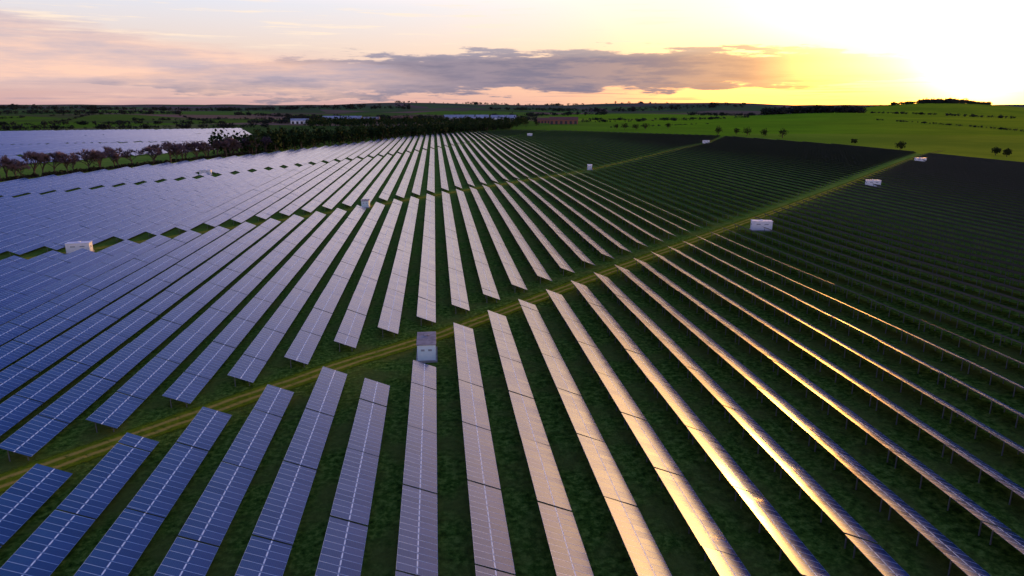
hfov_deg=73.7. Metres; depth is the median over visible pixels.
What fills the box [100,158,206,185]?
solar panel row
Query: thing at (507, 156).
solar panel row
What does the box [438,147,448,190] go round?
solar panel row
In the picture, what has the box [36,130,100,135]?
solar panel row
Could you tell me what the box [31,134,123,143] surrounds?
solar panel row
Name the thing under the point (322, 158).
solar panel row
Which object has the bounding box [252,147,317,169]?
solar panel row
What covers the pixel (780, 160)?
solar panel row
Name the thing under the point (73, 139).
solar panel row
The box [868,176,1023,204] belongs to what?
solar panel row
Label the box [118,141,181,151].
solar panel row
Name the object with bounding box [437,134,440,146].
solar panel row
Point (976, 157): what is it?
solar panel row
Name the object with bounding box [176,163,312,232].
solar panel row
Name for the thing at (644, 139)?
solar panel row
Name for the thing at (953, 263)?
solar panel row
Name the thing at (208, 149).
bare tree
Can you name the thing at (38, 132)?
solar panel row
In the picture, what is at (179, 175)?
solar panel row
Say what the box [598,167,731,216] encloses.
solar panel row
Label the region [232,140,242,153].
bare tree
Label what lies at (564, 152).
solar panel row
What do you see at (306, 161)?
solar panel row
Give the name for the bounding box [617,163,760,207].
solar panel row
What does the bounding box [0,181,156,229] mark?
solar panel row
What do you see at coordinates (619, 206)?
solar panel row
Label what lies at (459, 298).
solar panel row
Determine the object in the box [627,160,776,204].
solar panel row
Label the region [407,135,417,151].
solar panel row
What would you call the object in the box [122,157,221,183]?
solar panel row
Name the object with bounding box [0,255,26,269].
solar panel row
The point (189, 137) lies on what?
solar panel row
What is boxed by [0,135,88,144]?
solar panel row
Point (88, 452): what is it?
grass track
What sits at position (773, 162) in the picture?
solar panel row
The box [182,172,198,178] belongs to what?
solar panel row
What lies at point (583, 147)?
solar panel row
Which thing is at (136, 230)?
solar panel row
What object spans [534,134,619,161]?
solar panel row
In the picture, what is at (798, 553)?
solar panel row
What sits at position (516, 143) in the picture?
solar panel row
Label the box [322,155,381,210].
solar panel row
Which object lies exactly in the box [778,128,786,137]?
field tree
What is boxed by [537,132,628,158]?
solar panel row
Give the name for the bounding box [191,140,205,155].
bare tree
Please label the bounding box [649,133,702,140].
solar panel row
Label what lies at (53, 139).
solar panel row
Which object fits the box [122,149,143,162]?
bare tree
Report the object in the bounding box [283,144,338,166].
solar panel row
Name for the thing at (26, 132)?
solar panel row
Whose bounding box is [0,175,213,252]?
solar panel row
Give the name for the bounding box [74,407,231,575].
solar panel row
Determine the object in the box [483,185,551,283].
solar panel row
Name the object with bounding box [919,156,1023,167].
solar panel row
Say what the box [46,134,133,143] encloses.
solar panel row
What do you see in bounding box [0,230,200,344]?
solar panel row
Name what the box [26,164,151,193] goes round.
solar panel row
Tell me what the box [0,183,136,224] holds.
solar panel row
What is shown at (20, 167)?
bare tree
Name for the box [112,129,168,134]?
solar panel row
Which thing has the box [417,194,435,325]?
solar panel row
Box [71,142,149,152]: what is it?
solar panel row
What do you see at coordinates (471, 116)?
long barn
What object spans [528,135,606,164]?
solar panel row
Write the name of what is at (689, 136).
solar panel row
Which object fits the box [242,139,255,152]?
bare tree
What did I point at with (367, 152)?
solar panel row
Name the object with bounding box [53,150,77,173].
bare tree
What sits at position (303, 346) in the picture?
solar panel row
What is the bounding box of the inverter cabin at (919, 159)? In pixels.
[914,157,926,161]
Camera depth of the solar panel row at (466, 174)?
445.64 m
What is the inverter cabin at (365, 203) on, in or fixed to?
on the ground
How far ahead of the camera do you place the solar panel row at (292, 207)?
327.48 m
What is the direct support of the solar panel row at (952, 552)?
on the ground
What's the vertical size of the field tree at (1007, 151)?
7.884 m
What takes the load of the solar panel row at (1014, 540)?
on the ground
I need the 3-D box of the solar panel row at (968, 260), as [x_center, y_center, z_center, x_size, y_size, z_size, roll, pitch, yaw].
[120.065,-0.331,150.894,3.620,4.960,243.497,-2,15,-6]
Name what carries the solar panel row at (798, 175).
on the ground
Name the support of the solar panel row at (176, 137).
on the ground
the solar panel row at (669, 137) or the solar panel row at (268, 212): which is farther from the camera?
the solar panel row at (669, 137)
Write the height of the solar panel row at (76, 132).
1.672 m
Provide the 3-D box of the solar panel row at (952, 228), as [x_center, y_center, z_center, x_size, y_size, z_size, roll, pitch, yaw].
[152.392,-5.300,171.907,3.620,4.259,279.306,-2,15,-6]
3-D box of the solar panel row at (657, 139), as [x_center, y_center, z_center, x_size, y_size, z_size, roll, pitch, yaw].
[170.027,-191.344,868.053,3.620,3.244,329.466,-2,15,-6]
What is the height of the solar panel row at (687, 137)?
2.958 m
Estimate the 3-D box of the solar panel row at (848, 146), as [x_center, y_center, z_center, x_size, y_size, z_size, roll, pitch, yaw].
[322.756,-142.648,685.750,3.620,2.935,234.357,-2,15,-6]
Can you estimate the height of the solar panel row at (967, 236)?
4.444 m
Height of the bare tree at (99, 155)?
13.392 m
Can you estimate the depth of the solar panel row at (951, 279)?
164.61 m
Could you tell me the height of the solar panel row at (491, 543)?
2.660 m
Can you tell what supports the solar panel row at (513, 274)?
on the ground
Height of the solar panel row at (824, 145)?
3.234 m
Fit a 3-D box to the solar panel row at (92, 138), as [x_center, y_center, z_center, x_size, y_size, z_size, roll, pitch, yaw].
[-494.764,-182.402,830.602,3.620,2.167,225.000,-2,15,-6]
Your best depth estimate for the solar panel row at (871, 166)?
535.93 m
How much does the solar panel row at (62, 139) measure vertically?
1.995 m
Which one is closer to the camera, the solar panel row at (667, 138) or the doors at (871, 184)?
the doors at (871, 184)
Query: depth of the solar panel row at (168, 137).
824.91 m
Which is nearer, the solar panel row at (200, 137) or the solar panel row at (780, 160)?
the solar panel row at (780, 160)
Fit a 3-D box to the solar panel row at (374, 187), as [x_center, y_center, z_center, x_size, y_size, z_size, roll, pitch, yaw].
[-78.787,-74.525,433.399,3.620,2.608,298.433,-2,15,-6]
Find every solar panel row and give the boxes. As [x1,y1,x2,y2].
[0,130,53,134]
[0,130,68,135]
[0,130,72,136]
[0,135,73,141]
[0,135,84,142]
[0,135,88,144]
[0,135,96,144]
[0,143,73,152]
[0,143,87,155]
[0,167,129,196]
[0,169,108,195]
[0,172,82,190]
[0,175,55,187]
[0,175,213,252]
[0,177,195,243]
[0,178,27,184]
[0,179,176,236]
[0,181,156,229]
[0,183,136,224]
[0,186,113,218]
[0,188,90,213]
[0,190,66,208]
[0,193,39,204]
[0,196,13,200]
[0,214,303,460]
[0,218,279,437]
[0,222,255,400]
[0,226,228,370]
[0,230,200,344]
[0,235,170,324]
[0,239,137,307]
[0,248,94,293]
[0,250,65,280]
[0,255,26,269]
[0,433,158,575]
[0,464,71,547]
[1,143,80,152]
[4,142,97,155]
[5,130,63,134]
[6,173,232,256]
[7,130,77,136]
[13,134,111,143]
[16,130,83,136]
[20,130,88,135]
[21,142,109,154]
[22,134,117,143]
[26,130,94,135]
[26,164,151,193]
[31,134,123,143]
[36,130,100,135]
[37,142,118,153]
[40,134,128,143]
[43,129,113,135]
[43,171,251,250]
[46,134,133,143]
[50,129,119,135]
[52,142,133,153]
[53,162,171,191]
[55,134,142,143]
[61,142,140,153]
[64,129,130,135]
[68,134,146,142]
[70,129,135,134]
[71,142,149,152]
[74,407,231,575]
[76,134,152,142]
[76,160,189,187]
[78,129,143,134]
[79,168,268,244]
[84,134,157,142]
[86,211,325,432]
[91,129,153,134]
[91,134,162,142]
[95,141,158,152]
[98,134,168,142]
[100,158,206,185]
[101,141,166,151]
[104,129,162,134]
[106,133,179,142]
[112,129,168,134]
[113,167,283,239]
[118,133,188,141]
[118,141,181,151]
[122,141,174,149]
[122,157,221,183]
[126,133,194,141]
[142,133,205,141]
[143,155,237,182]
[145,165,297,237]
[148,129,196,133]
[149,133,210,141]
[154,384,293,575]
[155,133,216,141]
[162,208,346,407]
[163,154,251,179]
[166,133,223,141]
[173,133,226,141]
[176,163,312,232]
[181,133,233,141]
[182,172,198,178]
[189,128,231,133]
[195,132,247,140]
[201,128,241,132]
[203,152,267,169]
[205,162,325,228]
[212,151,280,173]
[217,149,294,174]
[228,205,365,386]
[231,160,337,223]
[235,148,305,172]
[235,366,346,575]
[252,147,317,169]
[255,159,349,220]
[268,146,328,168]
[279,158,361,215]
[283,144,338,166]
[284,202,384,367]
[299,143,348,164]
[302,156,371,211]
[311,142,357,163]
[315,378,389,575]
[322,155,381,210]
[325,141,365,161]
[334,199,401,351]
[337,140,373,161]
[342,154,391,207]
[348,139,380,159]
[359,138,387,157]
[361,153,400,201]
[370,138,394,156]
[378,196,418,336]
[379,152,409,200]
[380,137,400,155]
[389,137,406,153]
[395,360,437,575]
[396,150,418,197]
[398,136,411,152]
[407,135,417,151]
[412,149,426,194]
[415,135,423,150]
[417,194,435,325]
[423,135,428,148]
[427,148,434,192]
[431,134,433,147]
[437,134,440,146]
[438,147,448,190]
[442,134,447,145]
[442,191,469,310]
[445,146,461,188]
[452,145,474,187]
[453,322,514,575]
[456,189,499,302]
[458,144,486,183]
[464,143,498,183]
[470,142,508,181]
[470,187,526,289]
[475,141,518,179]
[481,140,529,177]
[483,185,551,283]
[486,140,538,175]
[488,310,593,575]
[490,138,548,175]
[494,137,555,172]
[495,183,574,275]
[499,137,562,172]
[505,137,573,170]
[506,181,595,267]
[509,136,579,168]
[512,135,582,165]
[517,135,592,165]
[518,180,612,257]
[518,299,671,575]
[522,135,602,166]
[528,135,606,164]
[528,178,630,251]
[533,133,622,160]
[533,135,613,163]
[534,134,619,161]
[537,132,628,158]
[539,177,647,248]
[541,132,633,158]
[542,131,638,157]
[546,289,750,575]
[548,175,663,241]
[556,173,674,238]
[566,172,689,231]
[571,281,829,575]
[575,171,701,229]
[584,170,710,225]
[591,169,725,222]
[592,131,680,146]
[594,272,908,575]
[597,131,684,146]
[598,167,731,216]
[602,131,686,145]
[603,165,743,213]
[610,164,752,210]
[612,131,692,145]
[615,265,990,575]
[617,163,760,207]
[620,132,694,144]
[621,162,770,205]
[625,132,698,143]
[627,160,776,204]
[631,132,700,142]
[633,159,784,201]
[634,258,1023,554]
[636,132,700,141]
[638,158,789,199]
[643,157,796,195]
[644,133,702,141]
[646,155,802,193]
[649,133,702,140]
[650,154,808,191]
[652,252,1023,504]
[655,154,813,191]
[656,133,702,139]
[661,133,710,140]
[661,153,818,187]
[665,152,823,186]
[667,133,711,139]
[668,246,1023,455]
[669,151,829,184]
[672,150,833,182]
[675,149,837,182]
[678,148,843,179]
[683,148,846,177]
[683,241,1023,427]
[686,147,851,176]
[688,146,853,174]
[693,146,858,173]
[695,145,860,172]
[697,144,864,170]
[697,236,1023,396]
[701,144,868,170]
[702,143,872,168]
[706,143,875,167]
[711,232,1023,368]
[722,227,1023,353]
[723,136,905,156]
[723,137,901,156]
[725,136,906,155]
[733,136,907,154]
[733,223,1023,335]
[754,216,1023,307]
[756,138,910,154]
[762,226,1023,317]
[764,213,1023,295]
[773,210,1023,285]
[776,139,911,153]
[780,207,1023,278]
[787,204,1023,270]
[796,202,1023,263]
[802,141,912,152]
[803,200,1023,258]
[808,197,1023,252]
[815,195,1023,247]
[821,193,1023,241]
[827,191,1023,237]
[831,143,915,152]
[832,189,1023,231]
[837,187,1023,228]
[841,185,1023,223]
[847,184,1023,219]
[851,182,1023,216]
[863,177,1023,207]
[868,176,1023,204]
[871,174,1023,201]
[873,184,1023,213]
[909,160,1023,174]
[913,158,1023,172]
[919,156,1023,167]
[921,155,1023,166]
[922,154,1023,165]
[923,160,1023,173]
[925,154,1023,164]
[926,153,1023,163]
[928,153,1023,162]
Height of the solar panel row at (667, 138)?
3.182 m
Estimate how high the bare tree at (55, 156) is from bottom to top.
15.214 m
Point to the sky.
(53, 52)
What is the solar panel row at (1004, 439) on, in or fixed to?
on the ground
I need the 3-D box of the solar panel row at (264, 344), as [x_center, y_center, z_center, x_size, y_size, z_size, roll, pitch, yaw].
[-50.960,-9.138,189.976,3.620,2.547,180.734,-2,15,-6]
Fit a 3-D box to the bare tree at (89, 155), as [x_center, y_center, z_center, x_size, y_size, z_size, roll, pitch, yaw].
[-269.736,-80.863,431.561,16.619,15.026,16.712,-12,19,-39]
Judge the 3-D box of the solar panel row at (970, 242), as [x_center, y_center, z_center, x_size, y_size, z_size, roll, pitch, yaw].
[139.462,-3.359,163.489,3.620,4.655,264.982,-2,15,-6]
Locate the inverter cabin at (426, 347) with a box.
[416,331,436,362]
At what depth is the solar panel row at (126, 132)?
1004.01 m
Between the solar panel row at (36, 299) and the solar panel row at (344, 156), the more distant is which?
the solar panel row at (344, 156)
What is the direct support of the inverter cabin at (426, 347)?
on the ground
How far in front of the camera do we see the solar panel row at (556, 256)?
217.79 m
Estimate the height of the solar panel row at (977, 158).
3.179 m
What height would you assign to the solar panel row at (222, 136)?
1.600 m
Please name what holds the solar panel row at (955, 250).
on the ground
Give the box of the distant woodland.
[0,97,1023,131]
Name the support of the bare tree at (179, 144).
on the ground
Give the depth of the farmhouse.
1585.64 m
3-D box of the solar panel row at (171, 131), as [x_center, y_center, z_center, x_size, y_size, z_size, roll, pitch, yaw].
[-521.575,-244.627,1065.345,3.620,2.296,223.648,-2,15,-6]
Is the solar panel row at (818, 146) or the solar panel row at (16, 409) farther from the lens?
the solar panel row at (818, 146)
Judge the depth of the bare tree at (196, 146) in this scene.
518.02 m
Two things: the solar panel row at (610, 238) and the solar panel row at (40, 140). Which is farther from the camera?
the solar panel row at (40, 140)
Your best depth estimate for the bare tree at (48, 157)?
407.02 m
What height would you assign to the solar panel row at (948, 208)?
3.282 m
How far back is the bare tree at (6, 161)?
382.21 m
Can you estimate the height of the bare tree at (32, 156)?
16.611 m
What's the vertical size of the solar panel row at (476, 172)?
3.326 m
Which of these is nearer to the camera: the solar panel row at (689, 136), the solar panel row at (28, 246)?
the solar panel row at (28, 246)
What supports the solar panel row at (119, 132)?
on the ground
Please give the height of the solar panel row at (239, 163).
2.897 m
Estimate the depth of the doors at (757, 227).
227.51 m
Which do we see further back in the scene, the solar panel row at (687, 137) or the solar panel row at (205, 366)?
the solar panel row at (687, 137)
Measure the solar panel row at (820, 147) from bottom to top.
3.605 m
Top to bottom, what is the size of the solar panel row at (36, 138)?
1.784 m
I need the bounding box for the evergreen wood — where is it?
[303,115,528,127]
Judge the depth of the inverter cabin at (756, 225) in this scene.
227.55 m
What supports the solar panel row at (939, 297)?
on the ground
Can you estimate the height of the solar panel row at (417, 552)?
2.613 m
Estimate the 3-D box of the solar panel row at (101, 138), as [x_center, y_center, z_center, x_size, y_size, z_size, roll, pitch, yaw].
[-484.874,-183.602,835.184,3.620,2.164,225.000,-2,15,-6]
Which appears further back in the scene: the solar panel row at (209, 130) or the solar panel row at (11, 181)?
the solar panel row at (209, 130)
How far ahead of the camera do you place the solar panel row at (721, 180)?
371.90 m
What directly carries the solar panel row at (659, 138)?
on the ground
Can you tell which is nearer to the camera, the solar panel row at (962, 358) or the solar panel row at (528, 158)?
the solar panel row at (962, 358)
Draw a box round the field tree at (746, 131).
[742,127,751,134]
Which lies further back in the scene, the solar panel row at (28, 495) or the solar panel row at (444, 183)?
the solar panel row at (444, 183)
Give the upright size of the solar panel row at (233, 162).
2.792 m
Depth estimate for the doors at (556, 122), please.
1483.44 m
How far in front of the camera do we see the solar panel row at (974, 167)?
444.81 m
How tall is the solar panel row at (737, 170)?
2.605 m
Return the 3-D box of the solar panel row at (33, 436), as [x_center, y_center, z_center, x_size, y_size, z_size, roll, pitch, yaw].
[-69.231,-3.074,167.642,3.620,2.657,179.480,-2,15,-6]
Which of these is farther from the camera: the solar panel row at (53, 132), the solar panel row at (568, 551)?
the solar panel row at (53, 132)
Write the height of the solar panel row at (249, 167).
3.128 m
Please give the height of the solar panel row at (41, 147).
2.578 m
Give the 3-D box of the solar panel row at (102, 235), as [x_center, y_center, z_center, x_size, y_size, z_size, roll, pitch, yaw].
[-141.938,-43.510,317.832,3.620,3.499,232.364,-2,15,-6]
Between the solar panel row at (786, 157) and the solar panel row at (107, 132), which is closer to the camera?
the solar panel row at (786, 157)
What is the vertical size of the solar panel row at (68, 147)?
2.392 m
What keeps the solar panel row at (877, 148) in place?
on the ground
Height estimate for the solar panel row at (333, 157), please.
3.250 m
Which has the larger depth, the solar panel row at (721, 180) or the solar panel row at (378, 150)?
the solar panel row at (378, 150)
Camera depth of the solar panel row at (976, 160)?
493.36 m
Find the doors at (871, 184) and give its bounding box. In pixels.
[869,181,879,185]
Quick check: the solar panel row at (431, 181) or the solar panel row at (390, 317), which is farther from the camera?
the solar panel row at (431, 181)
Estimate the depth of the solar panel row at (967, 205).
294.85 m
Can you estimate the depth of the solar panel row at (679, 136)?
878.64 m
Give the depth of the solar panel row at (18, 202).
297.77 m
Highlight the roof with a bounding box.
[549,117,577,119]
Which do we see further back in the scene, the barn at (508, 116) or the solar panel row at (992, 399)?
the barn at (508, 116)
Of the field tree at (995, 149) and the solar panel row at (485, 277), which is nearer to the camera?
the solar panel row at (485, 277)
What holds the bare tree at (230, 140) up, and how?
on the ground
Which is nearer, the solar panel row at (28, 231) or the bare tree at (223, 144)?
the solar panel row at (28, 231)
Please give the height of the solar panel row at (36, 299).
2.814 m
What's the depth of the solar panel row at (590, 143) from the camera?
732.71 m
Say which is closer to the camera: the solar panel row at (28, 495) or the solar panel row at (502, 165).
the solar panel row at (28, 495)
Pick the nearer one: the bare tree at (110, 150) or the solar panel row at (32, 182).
the solar panel row at (32, 182)
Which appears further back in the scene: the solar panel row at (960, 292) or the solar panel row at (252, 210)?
the solar panel row at (252, 210)
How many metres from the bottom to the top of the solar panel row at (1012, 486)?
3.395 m
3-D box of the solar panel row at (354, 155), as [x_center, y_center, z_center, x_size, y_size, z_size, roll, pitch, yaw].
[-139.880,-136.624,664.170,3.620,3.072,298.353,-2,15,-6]
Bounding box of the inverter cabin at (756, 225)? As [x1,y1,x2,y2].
[749,219,772,230]
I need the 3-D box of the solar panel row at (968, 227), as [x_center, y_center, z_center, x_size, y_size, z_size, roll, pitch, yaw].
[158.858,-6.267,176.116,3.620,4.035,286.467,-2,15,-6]
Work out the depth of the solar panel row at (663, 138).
839.15 m
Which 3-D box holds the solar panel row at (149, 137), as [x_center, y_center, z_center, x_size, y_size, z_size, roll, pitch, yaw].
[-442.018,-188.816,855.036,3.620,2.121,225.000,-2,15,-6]
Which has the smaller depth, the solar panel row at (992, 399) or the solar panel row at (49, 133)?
the solar panel row at (992, 399)
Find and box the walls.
[549,120,577,123]
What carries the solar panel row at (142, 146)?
on the ground
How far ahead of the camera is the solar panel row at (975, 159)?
503.04 m
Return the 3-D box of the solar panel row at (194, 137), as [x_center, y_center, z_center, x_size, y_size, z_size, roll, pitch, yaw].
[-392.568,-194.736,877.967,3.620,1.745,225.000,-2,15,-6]
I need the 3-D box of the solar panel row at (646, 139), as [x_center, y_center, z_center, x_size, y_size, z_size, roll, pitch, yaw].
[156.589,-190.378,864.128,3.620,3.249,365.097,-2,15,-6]
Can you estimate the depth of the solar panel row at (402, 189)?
389.68 m
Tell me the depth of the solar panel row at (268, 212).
318.40 m
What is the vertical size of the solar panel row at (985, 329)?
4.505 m
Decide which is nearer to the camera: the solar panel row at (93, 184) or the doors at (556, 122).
the solar panel row at (93, 184)
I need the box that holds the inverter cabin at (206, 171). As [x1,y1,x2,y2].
[199,169,212,175]
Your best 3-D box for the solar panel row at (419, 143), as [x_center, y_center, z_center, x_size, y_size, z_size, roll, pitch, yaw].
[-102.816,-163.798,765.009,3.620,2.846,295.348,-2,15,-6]
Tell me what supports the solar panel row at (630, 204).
on the ground
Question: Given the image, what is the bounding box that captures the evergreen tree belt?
[206,119,512,154]
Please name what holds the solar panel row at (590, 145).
on the ground
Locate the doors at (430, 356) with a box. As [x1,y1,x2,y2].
[419,348,433,359]
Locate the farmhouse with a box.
[537,118,548,122]
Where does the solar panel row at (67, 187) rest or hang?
on the ground
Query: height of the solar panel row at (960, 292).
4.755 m
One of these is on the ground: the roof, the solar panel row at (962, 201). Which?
the solar panel row at (962, 201)
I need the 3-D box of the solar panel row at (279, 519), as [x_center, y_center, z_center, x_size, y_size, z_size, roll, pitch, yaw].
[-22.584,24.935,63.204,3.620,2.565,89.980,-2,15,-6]
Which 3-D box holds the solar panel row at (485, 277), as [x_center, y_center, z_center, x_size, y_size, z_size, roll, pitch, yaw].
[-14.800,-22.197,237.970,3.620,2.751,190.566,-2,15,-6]
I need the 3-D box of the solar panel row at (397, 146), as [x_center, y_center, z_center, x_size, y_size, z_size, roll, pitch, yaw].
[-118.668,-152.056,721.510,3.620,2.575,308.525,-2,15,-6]
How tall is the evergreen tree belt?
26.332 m
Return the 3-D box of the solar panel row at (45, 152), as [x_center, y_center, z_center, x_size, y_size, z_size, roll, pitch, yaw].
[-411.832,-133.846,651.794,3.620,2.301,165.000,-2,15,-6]
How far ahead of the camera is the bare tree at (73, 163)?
425.58 m
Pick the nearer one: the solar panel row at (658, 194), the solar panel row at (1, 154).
the solar panel row at (658, 194)
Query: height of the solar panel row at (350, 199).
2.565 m
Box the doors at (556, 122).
[550,121,576,123]
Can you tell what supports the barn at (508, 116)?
on the ground
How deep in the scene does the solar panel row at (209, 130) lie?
1083.87 m
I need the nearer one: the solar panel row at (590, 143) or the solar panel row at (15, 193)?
the solar panel row at (15, 193)
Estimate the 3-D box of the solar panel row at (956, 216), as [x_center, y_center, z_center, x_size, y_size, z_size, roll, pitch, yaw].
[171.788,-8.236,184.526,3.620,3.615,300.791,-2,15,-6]
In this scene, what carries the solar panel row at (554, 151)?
on the ground
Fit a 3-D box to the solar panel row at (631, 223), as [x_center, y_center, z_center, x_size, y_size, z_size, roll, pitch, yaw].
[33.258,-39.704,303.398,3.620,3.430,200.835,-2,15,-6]
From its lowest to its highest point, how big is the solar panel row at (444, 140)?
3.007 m
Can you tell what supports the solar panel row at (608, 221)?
on the ground
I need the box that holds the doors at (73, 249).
[68,245,86,252]
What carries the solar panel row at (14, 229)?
on the ground
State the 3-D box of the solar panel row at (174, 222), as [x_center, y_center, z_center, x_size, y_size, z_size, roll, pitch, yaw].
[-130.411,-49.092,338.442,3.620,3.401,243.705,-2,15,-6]
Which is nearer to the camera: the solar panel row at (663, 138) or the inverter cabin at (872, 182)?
the inverter cabin at (872, 182)
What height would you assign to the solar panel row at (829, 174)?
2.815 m
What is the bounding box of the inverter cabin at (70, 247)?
[65,241,94,253]
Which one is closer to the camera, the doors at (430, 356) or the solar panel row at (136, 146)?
the doors at (430, 356)
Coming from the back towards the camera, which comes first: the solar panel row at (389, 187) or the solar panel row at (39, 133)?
the solar panel row at (39, 133)
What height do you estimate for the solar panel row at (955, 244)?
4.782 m
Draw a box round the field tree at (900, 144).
[894,141,906,148]
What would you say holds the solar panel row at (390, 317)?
on the ground
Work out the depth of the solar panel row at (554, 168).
589.29 m
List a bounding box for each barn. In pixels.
[290,118,308,123]
[322,116,361,119]
[445,115,488,119]
[491,115,515,119]
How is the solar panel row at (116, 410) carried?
on the ground
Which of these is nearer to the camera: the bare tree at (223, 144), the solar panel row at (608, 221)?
the solar panel row at (608, 221)
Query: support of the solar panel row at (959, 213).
on the ground
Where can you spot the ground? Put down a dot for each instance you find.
(756, 549)
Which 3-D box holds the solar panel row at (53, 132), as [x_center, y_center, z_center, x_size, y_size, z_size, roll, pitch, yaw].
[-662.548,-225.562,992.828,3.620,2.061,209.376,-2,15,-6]
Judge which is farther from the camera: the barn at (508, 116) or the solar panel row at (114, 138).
the barn at (508, 116)
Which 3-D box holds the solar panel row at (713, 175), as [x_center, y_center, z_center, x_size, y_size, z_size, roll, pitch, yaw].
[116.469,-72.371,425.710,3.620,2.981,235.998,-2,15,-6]
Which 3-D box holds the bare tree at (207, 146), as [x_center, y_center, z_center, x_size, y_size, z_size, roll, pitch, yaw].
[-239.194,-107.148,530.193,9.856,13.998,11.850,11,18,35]
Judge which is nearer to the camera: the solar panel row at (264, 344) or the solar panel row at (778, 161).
the solar panel row at (264, 344)
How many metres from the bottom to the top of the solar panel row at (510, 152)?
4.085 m
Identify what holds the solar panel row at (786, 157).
on the ground
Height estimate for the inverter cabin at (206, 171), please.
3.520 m
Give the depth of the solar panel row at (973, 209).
284.89 m
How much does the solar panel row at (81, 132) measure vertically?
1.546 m
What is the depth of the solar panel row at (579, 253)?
225.71 m
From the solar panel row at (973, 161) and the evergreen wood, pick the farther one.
the evergreen wood
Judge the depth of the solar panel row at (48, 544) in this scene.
69.39 m
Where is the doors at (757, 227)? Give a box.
[754,223,769,229]
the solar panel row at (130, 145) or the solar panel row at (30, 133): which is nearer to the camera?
the solar panel row at (130, 145)
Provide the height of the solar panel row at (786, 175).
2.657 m
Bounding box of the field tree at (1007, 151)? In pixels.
[1002,148,1012,156]
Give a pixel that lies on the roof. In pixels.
(563, 118)
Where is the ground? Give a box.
[0,103,1023,575]
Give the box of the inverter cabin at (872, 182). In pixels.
[865,179,881,186]
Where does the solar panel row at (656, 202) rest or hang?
on the ground
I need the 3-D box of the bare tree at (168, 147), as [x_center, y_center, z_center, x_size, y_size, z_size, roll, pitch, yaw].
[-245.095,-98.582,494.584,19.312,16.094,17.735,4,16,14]
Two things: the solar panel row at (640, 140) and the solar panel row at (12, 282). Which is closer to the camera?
the solar panel row at (12, 282)
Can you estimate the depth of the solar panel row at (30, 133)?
945.32 m
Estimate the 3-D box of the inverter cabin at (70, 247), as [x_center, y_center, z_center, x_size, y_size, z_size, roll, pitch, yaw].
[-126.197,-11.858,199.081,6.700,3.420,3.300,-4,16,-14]
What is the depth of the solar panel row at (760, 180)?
404.30 m
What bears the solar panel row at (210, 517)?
on the ground
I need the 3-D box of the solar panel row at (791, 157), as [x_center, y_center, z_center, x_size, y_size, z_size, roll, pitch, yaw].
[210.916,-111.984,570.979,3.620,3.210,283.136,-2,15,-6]
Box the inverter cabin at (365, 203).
[361,199,369,207]
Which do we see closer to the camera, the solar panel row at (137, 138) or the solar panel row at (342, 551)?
the solar panel row at (342, 551)
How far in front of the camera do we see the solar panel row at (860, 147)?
653.37 m
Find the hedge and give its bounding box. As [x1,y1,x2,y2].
[0,150,272,180]
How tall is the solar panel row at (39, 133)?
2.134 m
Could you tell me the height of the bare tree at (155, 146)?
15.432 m
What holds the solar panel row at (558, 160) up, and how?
on the ground
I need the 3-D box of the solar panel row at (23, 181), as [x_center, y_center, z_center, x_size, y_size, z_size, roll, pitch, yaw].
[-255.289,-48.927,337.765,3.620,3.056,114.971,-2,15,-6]
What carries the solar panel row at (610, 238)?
on the ground
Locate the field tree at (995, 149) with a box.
[991,147,1000,154]
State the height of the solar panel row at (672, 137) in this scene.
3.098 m
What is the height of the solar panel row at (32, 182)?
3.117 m
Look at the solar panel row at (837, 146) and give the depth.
663.39 m
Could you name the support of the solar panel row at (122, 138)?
on the ground
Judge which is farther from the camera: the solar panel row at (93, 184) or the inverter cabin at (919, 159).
the inverter cabin at (919, 159)
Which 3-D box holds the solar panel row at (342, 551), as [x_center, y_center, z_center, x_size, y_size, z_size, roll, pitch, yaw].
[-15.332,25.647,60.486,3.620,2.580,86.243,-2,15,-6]
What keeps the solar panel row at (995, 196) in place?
on the ground
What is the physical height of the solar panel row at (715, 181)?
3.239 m
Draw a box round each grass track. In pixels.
[0,150,941,492]
[24,139,714,259]
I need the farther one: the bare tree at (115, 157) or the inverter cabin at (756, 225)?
the bare tree at (115, 157)
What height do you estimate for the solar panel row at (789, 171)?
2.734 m
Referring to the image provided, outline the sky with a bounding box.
[0,0,1023,104]
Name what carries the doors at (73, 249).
in the inverter cabin at (70, 247)
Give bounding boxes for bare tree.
[0,155,17,176]
[4,159,30,175]
[10,161,28,175]
[21,150,45,172]
[36,152,50,172]
[42,152,63,170]
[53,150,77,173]
[67,157,78,170]
[73,148,97,167]
[83,150,106,167]
[104,146,123,165]
[110,153,120,166]
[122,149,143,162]
[140,147,161,161]
[142,143,162,161]
[160,141,186,162]
[168,148,181,160]
[174,143,189,158]
[180,142,194,157]
[188,141,203,158]
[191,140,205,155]
[198,141,209,155]
[201,145,213,155]
[211,141,221,153]
[219,141,229,156]
[224,138,236,153]
[227,145,237,155]
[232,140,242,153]
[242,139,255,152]
[260,137,271,151]
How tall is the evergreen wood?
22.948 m
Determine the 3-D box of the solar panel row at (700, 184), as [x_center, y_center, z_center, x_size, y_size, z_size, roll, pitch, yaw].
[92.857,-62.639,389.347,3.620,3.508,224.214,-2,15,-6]
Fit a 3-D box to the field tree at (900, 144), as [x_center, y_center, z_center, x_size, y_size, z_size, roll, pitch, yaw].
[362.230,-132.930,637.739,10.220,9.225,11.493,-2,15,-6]
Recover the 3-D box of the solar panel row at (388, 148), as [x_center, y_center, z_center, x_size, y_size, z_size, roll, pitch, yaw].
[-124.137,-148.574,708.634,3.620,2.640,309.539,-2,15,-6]
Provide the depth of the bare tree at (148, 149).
477.40 m
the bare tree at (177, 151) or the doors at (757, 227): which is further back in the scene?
the bare tree at (177, 151)
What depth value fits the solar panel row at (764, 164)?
467.26 m
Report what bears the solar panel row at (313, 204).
on the ground
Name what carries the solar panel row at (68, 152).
on the ground
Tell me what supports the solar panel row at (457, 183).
on the ground

